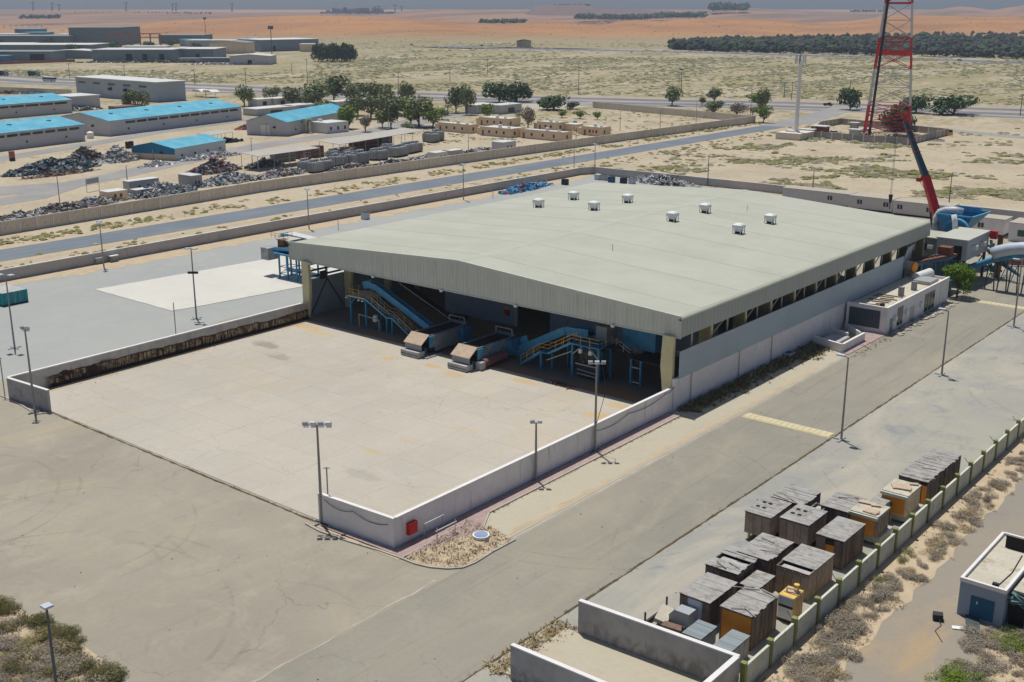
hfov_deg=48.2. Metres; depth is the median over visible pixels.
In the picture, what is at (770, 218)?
roof ventilator
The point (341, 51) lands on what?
tree
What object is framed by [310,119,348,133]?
white house
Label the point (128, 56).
doorway
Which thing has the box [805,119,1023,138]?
asphalt road
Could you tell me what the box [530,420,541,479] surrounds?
flood mast
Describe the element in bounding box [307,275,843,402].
shed floor
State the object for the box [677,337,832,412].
dry grass
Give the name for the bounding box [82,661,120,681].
scrub bush
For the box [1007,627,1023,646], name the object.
dry shrub
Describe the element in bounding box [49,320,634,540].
concrete pad
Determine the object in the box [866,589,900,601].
dry shrub
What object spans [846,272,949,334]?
service block
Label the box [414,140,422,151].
transformer
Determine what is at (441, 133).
transformer
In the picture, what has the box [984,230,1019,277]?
machine frame
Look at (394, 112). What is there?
tree
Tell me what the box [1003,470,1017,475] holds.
dry shrub
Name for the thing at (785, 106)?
highway
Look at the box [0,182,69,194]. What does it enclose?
works road
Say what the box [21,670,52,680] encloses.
scrub bush
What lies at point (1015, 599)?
switch room
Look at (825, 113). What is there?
asphalt road
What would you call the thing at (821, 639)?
dry shrub
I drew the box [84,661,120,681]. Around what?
scrub bush
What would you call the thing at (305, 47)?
factory
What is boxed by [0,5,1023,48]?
sand dunes
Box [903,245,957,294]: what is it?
side conveyor
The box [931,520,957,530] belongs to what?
dry shrub
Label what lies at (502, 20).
tree belt
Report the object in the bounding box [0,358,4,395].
thin pole
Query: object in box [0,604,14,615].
scrub bush
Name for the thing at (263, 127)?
gable door
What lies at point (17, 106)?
blue roof hall
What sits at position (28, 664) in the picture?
dry tuft
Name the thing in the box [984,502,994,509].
dry shrub
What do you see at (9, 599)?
scrub bush
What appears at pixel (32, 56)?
doorway
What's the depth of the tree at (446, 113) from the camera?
521.52 m
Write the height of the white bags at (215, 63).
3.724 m
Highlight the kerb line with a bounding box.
[0,395,680,569]
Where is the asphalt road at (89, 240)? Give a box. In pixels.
[0,125,783,261]
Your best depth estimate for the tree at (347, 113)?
480.85 m
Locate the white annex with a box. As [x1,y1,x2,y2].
[57,93,100,109]
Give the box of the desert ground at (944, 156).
[0,10,1023,681]
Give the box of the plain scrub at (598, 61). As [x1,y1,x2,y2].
[2,57,1023,104]
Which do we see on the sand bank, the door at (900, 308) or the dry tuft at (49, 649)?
the dry tuft at (49, 649)
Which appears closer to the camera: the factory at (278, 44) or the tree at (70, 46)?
the tree at (70, 46)
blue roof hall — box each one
[0,93,71,118]
[0,116,84,150]
[61,99,241,135]
[246,103,341,135]
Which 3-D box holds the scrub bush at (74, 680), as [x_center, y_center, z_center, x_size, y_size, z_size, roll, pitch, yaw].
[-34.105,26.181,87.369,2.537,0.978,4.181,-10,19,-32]
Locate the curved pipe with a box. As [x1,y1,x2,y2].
[966,242,1023,293]
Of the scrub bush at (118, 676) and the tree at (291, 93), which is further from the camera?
the tree at (291, 93)
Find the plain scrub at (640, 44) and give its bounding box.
[339,41,1019,57]
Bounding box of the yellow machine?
[946,130,952,134]
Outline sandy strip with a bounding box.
[755,434,1023,681]
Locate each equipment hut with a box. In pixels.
[798,128,816,130]
[810,125,830,131]
[848,128,862,134]
[849,122,860,128]
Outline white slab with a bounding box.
[96,256,343,310]
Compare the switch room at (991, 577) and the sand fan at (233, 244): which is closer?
the switch room at (991, 577)
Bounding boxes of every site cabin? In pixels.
[782,185,856,206]
[848,192,900,212]
[892,198,958,217]
[972,214,1012,235]
[1008,217,1023,241]
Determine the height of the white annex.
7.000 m
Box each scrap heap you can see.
[0,157,101,176]
[20,168,100,179]
[66,146,103,161]
[95,143,139,163]
[185,157,242,174]
[222,137,243,143]
[234,124,246,129]
[627,173,701,187]
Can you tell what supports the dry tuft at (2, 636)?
on the sand bank
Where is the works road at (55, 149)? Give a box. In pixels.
[0,117,255,161]
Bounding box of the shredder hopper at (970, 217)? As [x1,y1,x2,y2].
[936,205,991,264]
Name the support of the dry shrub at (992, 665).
on the sandy strip
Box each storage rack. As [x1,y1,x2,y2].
[270,152,295,161]
[298,150,310,158]
[311,145,323,157]
[348,139,377,148]
[378,136,391,147]
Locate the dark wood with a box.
[667,30,1023,58]
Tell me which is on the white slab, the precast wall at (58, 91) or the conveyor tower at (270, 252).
the conveyor tower at (270, 252)
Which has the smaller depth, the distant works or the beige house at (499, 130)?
the beige house at (499, 130)
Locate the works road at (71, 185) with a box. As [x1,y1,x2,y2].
[0,124,434,204]
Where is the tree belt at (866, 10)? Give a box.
[850,9,882,11]
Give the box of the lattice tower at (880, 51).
[861,0,913,136]
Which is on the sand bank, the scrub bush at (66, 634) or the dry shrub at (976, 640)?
the scrub bush at (66, 634)
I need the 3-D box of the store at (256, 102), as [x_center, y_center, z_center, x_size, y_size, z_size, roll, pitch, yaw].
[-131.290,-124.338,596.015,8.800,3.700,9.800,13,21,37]
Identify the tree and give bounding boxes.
[43,38,54,42]
[64,44,79,49]
[109,41,121,47]
[121,90,132,104]
[127,88,150,105]
[143,41,154,44]
[166,40,176,45]
[192,42,201,46]
[233,84,255,105]
[262,86,280,97]
[280,86,302,103]
[299,78,331,101]
[300,97,315,102]
[302,118,313,132]
[310,42,324,60]
[312,99,330,105]
[316,43,328,60]
[323,74,349,99]
[325,43,336,61]
[334,45,346,61]
[337,103,357,124]
[339,84,361,97]
[344,44,357,61]
[344,97,368,115]
[346,80,383,96]
[351,92,388,117]
[360,115,371,131]
[372,94,393,107]
[374,110,389,127]
[377,99,403,128]
[378,87,395,96]
[381,83,393,89]
[385,96,401,108]
[395,96,414,115]
[397,80,415,97]
[401,121,413,128]
[402,108,416,123]
[403,94,432,126]
[416,96,432,102]
[419,106,445,127]
[436,107,448,116]
[444,85,465,112]
[458,84,476,114]
[478,103,494,115]
[519,105,535,127]
[665,86,683,105]
[698,96,705,103]
[704,100,724,111]
[705,86,721,101]
[728,103,749,113]
[746,93,771,105]
[753,105,773,121]
[756,87,770,107]
[836,87,862,109]
[942,263,978,297]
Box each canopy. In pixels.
[198,130,232,140]
[241,144,319,170]
[319,128,423,149]
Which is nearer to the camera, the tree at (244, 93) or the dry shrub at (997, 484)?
the dry shrub at (997, 484)
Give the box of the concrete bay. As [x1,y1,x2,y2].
[510,599,739,681]
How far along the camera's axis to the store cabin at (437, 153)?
382.35 m
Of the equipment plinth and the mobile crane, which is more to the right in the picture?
the mobile crane
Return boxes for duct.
[932,206,963,230]
[951,214,957,229]
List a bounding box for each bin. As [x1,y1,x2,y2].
[361,212,369,219]
[561,179,568,184]
[594,174,601,179]
[601,174,607,180]
[608,176,614,182]
[620,177,626,183]
[628,178,635,183]
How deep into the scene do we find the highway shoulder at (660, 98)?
629.59 m
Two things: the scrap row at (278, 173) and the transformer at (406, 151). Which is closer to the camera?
the scrap row at (278, 173)
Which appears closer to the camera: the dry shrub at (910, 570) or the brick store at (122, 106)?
the dry shrub at (910, 570)
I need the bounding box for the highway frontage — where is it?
[0,82,1023,117]
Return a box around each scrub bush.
[0,596,15,604]
[0,602,16,613]
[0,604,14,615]
[0,620,16,632]
[0,645,36,658]
[0,655,37,676]
[2,602,22,607]
[9,613,27,625]
[10,636,35,651]
[11,612,45,627]
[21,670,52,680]
[24,654,46,661]
[26,612,61,630]
[28,611,54,628]
[32,621,66,643]
[37,632,55,641]
[37,658,69,675]
[42,663,72,675]
[47,623,81,641]
[47,638,73,655]
[48,624,82,646]
[49,674,80,681]
[62,643,84,652]
[63,635,87,647]
[63,649,85,662]
[70,653,96,673]
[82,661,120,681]
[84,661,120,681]
[94,666,129,681]
[96,661,126,681]
[924,672,966,681]
[935,658,995,681]
[990,626,1023,652]
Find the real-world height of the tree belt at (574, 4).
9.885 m
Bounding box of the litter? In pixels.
[22,286,1023,680]
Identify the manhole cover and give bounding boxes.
[472,531,489,540]
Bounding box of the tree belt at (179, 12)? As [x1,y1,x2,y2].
[102,11,211,13]
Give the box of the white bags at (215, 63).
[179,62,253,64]
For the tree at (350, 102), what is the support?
on the desert ground at (944, 156)
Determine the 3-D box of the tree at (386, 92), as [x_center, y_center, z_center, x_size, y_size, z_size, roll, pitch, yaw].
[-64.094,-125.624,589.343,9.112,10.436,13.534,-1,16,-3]
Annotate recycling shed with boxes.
[287,182,930,410]
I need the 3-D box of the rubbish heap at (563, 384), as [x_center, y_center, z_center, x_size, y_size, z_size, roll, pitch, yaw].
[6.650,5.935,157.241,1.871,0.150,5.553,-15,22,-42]
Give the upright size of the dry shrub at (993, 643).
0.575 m
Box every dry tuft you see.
[0,614,24,626]
[0,621,21,633]
[0,633,12,641]
[0,633,20,646]
[0,637,31,652]
[0,651,25,669]
[0,661,19,676]
[0,666,17,680]
[9,674,25,681]
[10,628,47,648]
[13,643,43,662]
[15,666,49,681]
[17,655,54,671]
[22,637,66,661]
[25,674,60,681]
[37,640,76,660]
[38,650,88,671]
[40,643,62,656]
[48,653,86,672]
[51,654,107,679]
[76,671,106,681]
[86,670,119,681]
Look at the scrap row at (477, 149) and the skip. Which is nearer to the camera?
the skip
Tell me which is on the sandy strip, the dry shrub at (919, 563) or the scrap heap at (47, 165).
the dry shrub at (919, 563)
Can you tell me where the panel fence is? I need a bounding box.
[739,417,1023,681]
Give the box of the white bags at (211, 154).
[179,151,240,161]
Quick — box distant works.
[326,8,383,12]
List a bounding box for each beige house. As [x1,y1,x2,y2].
[435,120,478,133]
[476,115,520,126]
[477,124,525,137]
[519,127,571,140]
[534,119,567,130]
[564,123,583,130]
[578,124,610,135]
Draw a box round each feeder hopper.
[401,314,472,358]
[447,325,520,371]
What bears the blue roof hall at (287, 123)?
on the desert ground at (944, 156)
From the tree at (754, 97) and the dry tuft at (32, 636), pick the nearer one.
the dry tuft at (32, 636)
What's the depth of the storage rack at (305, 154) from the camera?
388.36 m
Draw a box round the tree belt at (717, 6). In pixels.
[707,1,749,10]
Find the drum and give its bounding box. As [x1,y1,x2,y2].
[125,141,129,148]
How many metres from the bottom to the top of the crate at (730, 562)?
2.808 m
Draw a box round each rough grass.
[0,607,111,681]
[757,455,1023,681]
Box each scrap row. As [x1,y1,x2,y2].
[0,90,40,93]
[0,209,57,220]
[29,201,105,213]
[70,60,199,62]
[71,194,125,204]
[128,180,197,198]
[196,171,258,187]
[244,157,284,168]
[245,167,307,180]
[324,145,369,155]
[326,162,371,171]
[370,156,412,165]
[404,153,427,160]
[463,147,491,153]
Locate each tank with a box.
[8,151,15,160]
[86,131,93,138]
[912,268,933,278]
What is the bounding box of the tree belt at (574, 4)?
[554,4,589,5]
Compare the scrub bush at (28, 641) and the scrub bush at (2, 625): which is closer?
the scrub bush at (28, 641)
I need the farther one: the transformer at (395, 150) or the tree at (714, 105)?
the tree at (714, 105)
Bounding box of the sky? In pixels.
[0,0,1023,9]
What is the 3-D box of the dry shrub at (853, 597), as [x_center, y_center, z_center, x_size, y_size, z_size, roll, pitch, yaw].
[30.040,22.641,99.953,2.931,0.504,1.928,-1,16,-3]
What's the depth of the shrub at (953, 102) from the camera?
543.86 m
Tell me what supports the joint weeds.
on the service road at (459, 625)
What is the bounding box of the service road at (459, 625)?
[257,265,1023,681]
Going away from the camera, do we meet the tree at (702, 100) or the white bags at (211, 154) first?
the white bags at (211, 154)
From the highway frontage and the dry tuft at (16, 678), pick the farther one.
the highway frontage
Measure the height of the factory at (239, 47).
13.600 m
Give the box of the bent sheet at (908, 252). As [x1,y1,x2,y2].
[903,244,914,262]
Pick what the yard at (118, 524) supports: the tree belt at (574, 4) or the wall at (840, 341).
the wall at (840, 341)
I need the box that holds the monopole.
[785,51,806,131]
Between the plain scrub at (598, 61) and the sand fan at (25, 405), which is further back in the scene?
the plain scrub at (598, 61)
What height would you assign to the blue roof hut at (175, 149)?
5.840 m
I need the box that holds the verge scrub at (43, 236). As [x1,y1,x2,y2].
[0,122,809,268]
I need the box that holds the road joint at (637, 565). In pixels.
[461,311,1023,681]
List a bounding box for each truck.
[0,71,8,75]
[27,71,39,75]
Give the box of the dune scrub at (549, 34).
[60,17,1018,46]
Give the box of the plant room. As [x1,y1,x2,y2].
[906,230,949,275]
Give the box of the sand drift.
[0,174,590,284]
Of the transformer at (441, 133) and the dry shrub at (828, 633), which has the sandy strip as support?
the dry shrub at (828, 633)
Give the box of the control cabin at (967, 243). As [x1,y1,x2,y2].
[936,227,990,286]
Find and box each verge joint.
[252,580,436,681]
[513,355,846,538]
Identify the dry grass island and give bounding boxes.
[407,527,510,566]
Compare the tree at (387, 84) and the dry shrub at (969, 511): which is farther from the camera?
the tree at (387, 84)
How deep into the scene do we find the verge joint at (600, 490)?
131.69 m
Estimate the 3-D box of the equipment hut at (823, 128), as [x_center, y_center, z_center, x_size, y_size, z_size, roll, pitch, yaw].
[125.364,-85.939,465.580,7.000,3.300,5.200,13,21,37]
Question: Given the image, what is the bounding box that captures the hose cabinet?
[406,519,417,535]
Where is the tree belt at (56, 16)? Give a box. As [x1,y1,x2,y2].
[18,14,61,18]
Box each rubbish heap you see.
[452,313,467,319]
[543,380,575,389]
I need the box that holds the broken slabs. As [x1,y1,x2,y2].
[889,302,958,335]
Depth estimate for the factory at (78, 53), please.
1124.67 m
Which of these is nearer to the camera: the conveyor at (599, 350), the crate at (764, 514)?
the crate at (764, 514)
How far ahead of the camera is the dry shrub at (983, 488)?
123.15 m
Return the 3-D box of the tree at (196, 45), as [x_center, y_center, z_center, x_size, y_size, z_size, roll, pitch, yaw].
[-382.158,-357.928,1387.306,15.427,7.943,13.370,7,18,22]
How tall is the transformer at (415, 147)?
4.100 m
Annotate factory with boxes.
[0,33,29,34]
[0,35,74,42]
[0,42,38,42]
[0,43,108,49]
[0,50,65,60]
[0,55,12,61]
[14,29,46,32]
[22,32,53,34]
[65,49,92,58]
[67,26,140,44]
[90,48,183,61]
[123,45,171,47]
[158,34,212,43]
[177,58,199,62]
[178,39,190,45]
[179,47,226,57]
[184,39,237,46]
[198,57,229,63]
[209,40,254,53]
[230,53,277,64]
[238,38,318,51]
[300,43,320,51]
[517,39,530,46]
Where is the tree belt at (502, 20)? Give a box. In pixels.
[478,18,526,23]
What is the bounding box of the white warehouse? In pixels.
[73,75,186,101]
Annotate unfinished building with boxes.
[109,33,160,46]
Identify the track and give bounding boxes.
[740,189,1009,199]
[834,475,1023,681]
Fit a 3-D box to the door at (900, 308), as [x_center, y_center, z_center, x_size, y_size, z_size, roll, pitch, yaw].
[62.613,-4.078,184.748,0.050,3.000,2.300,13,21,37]
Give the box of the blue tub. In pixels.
[783,351,794,356]
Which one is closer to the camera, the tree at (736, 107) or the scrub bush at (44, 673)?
the scrub bush at (44, 673)
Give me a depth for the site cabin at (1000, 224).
258.15 m
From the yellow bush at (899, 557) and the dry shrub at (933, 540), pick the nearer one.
the yellow bush at (899, 557)
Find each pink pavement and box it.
[320,412,678,556]
[843,332,883,353]
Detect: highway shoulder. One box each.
[0,74,1023,118]
[425,47,1023,64]
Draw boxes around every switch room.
[957,531,1023,627]
[1007,578,1023,627]
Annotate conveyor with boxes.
[345,280,459,334]
[513,323,678,390]
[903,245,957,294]
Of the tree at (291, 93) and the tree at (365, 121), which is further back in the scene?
the tree at (291, 93)
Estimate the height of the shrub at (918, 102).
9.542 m
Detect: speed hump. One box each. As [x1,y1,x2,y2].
[742,413,834,437]
[956,297,1023,308]
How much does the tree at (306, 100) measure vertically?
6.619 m
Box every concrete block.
[94,257,102,263]
[107,254,118,261]
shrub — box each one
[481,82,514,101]
[504,81,533,101]
[536,94,570,109]
[558,111,567,116]
[565,102,579,108]
[572,110,585,117]
[593,111,601,119]
[778,652,813,666]
[782,663,816,680]
[784,650,826,661]
[785,662,804,674]
[799,671,817,681]
[800,652,829,668]
[803,661,821,669]
[805,675,826,681]
[808,669,820,676]
[809,631,838,650]
[815,624,843,640]
[818,662,835,681]
[818,665,852,681]
[820,635,837,642]
[820,655,840,677]
[821,614,857,630]
[822,647,843,659]
[828,636,863,661]
[829,608,864,623]
[832,618,873,644]
[832,621,853,637]
[836,600,857,615]
[841,595,874,605]
[854,595,875,605]
[860,611,878,619]
[863,580,895,596]
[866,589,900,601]
[868,604,891,611]
[872,584,894,602]
[877,103,916,130]
[884,571,902,589]
[884,578,903,590]
[894,566,929,582]
[898,569,925,579]
[899,94,934,112]
[902,566,916,573]
[916,557,927,569]
[920,545,945,553]
[925,94,979,114]
[925,533,947,547]
[925,533,949,545]
[927,550,943,560]
[930,542,946,555]
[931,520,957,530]
[937,665,975,681]
[939,530,956,539]
[944,533,966,545]
[949,511,981,521]
[950,657,983,672]
[955,520,977,533]
[956,633,973,651]
[958,507,984,514]
[960,624,999,639]
[961,494,982,505]
[961,667,982,680]
[962,637,981,653]
[963,664,989,680]
[964,502,982,510]
[966,489,981,497]
[968,517,982,526]
[968,635,1007,648]
[972,646,998,663]
[975,657,1011,675]
[977,485,992,491]
[979,627,998,638]
[981,491,998,502]
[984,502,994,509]
[984,636,1014,650]
[987,479,1006,489]
[994,478,1011,486]
[997,641,1021,657]
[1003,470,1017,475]
[1003,631,1021,650]
[1004,456,1023,465]
[1007,456,1022,460]
[1007,474,1020,480]
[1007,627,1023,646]
[1008,652,1020,663]
[1011,669,1023,676]
[1013,651,1023,666]
[1014,466,1023,473]
[1014,628,1023,642]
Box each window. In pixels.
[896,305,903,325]
[1017,230,1023,236]
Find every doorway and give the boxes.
[30,54,44,60]
[126,54,132,61]
[142,54,147,60]
[159,54,163,60]
[271,109,282,112]
[508,107,514,112]
[953,246,961,259]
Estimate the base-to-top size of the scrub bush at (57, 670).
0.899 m
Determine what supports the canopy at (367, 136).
on the desert ground at (944, 156)
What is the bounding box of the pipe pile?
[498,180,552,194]
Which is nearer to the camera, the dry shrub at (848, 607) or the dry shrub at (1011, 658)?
the dry shrub at (1011, 658)
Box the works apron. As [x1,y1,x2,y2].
[465,103,587,115]
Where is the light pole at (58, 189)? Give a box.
[55,169,60,209]
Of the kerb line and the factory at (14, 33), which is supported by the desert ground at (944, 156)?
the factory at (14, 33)
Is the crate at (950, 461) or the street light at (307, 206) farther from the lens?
the street light at (307, 206)
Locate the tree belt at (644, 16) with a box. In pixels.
[574,11,707,19]
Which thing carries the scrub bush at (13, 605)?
on the sand bank
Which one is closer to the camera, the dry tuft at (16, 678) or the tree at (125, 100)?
the dry tuft at (16, 678)
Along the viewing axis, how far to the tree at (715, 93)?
612.40 m
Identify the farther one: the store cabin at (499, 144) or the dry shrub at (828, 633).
the store cabin at (499, 144)
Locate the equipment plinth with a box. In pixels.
[775,130,813,140]
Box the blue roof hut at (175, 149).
[130,134,225,160]
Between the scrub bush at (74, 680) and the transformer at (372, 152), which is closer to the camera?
the scrub bush at (74, 680)
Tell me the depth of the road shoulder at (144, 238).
301.66 m
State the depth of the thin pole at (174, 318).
179.81 m
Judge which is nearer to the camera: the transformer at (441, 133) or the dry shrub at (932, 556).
the dry shrub at (932, 556)
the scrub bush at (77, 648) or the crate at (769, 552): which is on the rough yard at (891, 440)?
the crate at (769, 552)
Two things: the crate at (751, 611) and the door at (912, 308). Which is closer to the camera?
the crate at (751, 611)
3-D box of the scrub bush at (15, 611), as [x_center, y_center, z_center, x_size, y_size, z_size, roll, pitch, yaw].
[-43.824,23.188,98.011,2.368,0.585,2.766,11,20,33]
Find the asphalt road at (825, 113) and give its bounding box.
[763,106,861,126]
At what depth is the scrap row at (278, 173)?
348.71 m
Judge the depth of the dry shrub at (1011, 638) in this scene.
93.81 m
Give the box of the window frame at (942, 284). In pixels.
[939,282,943,304]
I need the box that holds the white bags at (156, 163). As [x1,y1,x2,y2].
[137,160,176,167]
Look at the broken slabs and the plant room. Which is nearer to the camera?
the broken slabs
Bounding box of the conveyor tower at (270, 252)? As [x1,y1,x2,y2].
[260,231,327,281]
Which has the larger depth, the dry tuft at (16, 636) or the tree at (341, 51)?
the tree at (341, 51)
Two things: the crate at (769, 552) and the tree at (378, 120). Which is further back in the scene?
the tree at (378, 120)
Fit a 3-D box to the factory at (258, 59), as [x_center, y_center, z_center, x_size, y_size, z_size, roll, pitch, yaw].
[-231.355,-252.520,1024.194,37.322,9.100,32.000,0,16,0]
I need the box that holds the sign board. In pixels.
[85,177,99,189]
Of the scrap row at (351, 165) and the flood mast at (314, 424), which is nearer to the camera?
the flood mast at (314, 424)
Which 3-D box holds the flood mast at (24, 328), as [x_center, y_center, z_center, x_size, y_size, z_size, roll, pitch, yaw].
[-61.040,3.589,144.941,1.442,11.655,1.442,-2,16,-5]
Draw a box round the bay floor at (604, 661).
[506,628,704,681]
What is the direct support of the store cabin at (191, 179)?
on the desert ground at (944, 156)
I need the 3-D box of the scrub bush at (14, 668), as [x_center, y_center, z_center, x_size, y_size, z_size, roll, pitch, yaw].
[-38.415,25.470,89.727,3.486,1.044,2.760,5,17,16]
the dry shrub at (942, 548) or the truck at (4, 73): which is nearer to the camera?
the dry shrub at (942, 548)
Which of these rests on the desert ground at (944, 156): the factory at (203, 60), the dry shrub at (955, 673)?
the factory at (203, 60)
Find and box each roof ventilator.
[533,198,544,207]
[568,191,578,199]
[588,200,599,210]
[622,193,633,202]
[666,211,678,221]
[699,203,711,212]
[732,223,745,233]
[764,213,776,223]
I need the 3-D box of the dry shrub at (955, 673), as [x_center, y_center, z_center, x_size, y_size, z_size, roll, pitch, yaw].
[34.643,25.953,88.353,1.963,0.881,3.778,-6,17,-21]
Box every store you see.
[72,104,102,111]
[108,104,144,109]
[242,105,295,115]
[248,98,271,106]
[268,97,284,104]
[281,102,314,108]
[284,97,305,103]
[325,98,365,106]
[465,102,495,113]
[487,102,522,113]
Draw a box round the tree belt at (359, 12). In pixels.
[320,11,394,13]
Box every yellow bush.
[870,573,889,581]
[897,553,909,563]
[901,547,917,557]
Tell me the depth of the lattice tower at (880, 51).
454.54 m
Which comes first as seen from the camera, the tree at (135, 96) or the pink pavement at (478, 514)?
the pink pavement at (478, 514)
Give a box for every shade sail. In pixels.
[192,89,207,94]
[203,89,219,94]
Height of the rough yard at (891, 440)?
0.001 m
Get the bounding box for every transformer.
[297,158,309,169]
[307,158,323,172]
[319,157,333,170]
[326,148,340,156]
[328,153,343,166]
[339,154,347,164]
[340,147,351,153]
[343,151,351,162]
[349,152,358,162]
[354,149,369,163]
[368,148,375,160]
[374,147,388,160]
[388,144,403,157]
[398,143,408,155]
[401,142,413,153]
[406,141,417,152]
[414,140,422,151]
[422,131,429,141]
[426,131,439,142]
[432,129,443,140]
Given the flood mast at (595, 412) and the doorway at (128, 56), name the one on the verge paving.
the flood mast at (595, 412)
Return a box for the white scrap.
[951,625,962,629]
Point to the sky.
(4, 4)
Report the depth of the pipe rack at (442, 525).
112.11 m
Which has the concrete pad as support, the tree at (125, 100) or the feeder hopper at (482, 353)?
the feeder hopper at (482, 353)
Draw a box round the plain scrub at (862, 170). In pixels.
[599,128,1023,200]
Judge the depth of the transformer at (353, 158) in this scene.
375.33 m
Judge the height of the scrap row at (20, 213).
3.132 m
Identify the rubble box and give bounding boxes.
[932,611,942,641]
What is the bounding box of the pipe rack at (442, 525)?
[424,514,456,541]
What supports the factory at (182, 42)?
on the sand dunes
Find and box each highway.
[0,75,1023,110]
[0,79,1023,115]
[419,46,1023,63]
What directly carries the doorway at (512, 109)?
in the store at (505, 108)
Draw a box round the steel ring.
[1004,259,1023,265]
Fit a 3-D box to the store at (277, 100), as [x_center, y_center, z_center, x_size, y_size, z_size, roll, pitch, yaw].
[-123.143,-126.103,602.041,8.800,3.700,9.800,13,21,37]
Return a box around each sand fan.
[4,398,45,411]
[49,321,304,390]
[54,176,588,277]
[313,523,398,559]
[510,366,819,533]
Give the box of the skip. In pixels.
[0,284,28,306]
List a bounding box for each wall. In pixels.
[0,59,74,63]
[0,87,71,93]
[0,116,755,234]
[0,167,1023,281]
[6,301,309,411]
[317,387,672,547]
[593,101,749,119]
[813,118,948,144]
[813,323,864,352]
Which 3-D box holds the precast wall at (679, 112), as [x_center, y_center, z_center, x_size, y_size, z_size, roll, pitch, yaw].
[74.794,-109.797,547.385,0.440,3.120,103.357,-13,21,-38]
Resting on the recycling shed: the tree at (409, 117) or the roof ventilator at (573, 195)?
the roof ventilator at (573, 195)
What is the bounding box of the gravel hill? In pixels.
[525,5,670,15]
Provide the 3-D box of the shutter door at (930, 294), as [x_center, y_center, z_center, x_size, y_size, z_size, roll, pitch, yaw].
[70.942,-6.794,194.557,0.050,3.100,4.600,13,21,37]
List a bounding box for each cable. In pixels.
[325,500,387,524]
[597,387,673,430]
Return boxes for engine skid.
[644,596,697,633]
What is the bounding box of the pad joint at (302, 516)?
[53,413,314,521]
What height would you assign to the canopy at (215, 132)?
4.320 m
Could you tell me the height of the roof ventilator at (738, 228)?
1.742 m
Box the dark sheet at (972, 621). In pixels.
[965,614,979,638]
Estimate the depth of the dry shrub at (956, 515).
116.17 m
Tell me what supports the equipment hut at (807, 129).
on the desert ground at (944, 156)
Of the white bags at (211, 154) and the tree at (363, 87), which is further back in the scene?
the tree at (363, 87)
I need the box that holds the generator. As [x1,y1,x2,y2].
[776,583,803,623]
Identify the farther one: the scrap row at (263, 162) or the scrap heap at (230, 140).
the scrap heap at (230, 140)
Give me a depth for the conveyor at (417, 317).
183.04 m
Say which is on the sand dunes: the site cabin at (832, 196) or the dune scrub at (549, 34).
the dune scrub at (549, 34)
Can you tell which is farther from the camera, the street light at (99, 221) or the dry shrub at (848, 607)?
the street light at (99, 221)
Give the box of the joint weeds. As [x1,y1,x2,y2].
[52,313,1022,680]
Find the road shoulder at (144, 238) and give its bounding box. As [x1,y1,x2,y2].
[0,123,793,264]
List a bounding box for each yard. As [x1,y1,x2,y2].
[0,174,1023,681]
[0,175,720,379]
[465,313,1023,681]
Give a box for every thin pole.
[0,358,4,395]
[173,303,175,333]
[323,467,329,494]
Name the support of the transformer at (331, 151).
on the desert ground at (944, 156)
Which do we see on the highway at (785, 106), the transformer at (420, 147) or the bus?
the bus
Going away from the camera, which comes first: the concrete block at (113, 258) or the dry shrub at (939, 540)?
the dry shrub at (939, 540)
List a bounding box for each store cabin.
[99,188,127,199]
[122,177,158,192]
[129,187,153,193]
[178,172,201,186]
[428,150,447,157]
[447,148,462,155]
[491,140,515,149]
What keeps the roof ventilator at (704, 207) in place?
on the recycling shed
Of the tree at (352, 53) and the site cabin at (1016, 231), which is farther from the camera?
the tree at (352, 53)
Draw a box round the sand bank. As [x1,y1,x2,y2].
[0,600,106,681]
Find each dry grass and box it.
[482,617,577,677]
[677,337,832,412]
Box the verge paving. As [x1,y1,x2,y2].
[485,348,842,537]
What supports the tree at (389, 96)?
on the desert ground at (944, 156)
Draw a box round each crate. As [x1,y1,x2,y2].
[679,572,737,624]
[682,619,716,644]
[705,545,757,592]
[713,629,749,661]
[719,585,778,650]
[737,532,793,581]
[740,570,774,592]
[744,496,791,538]
[771,483,820,507]
[775,544,834,600]
[779,503,827,545]
[811,502,824,509]
[815,516,865,569]
[820,491,866,524]
[848,499,892,543]
[870,493,890,520]
[880,478,923,522]
[899,460,945,504]
[918,448,960,485]
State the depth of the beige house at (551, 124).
477.07 m
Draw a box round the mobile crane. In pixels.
[889,116,940,230]
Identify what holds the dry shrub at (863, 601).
on the sandy strip
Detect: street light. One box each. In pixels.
[0,273,20,349]
[40,602,57,681]
[96,220,104,267]
[184,247,201,319]
[304,188,309,228]
[461,163,465,199]
[833,353,849,442]
[934,307,948,376]
[948,172,956,202]
[1007,258,1022,328]
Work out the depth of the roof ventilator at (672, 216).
198.91 m
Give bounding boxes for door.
[261,125,269,135]
[889,318,892,331]
[909,305,914,320]
[923,290,934,312]
[969,595,994,622]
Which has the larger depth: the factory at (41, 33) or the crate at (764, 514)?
the factory at (41, 33)
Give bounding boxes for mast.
[19,326,41,414]
[268,26,272,53]
[302,421,331,525]
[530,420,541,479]
[588,361,605,452]
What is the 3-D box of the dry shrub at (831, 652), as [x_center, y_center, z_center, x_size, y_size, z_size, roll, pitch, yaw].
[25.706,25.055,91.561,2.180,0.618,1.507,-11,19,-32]
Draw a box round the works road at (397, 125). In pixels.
[366,102,592,130]
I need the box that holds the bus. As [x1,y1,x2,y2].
[42,77,55,81]
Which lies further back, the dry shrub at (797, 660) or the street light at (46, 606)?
the dry shrub at (797, 660)
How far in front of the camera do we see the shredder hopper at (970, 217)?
227.02 m

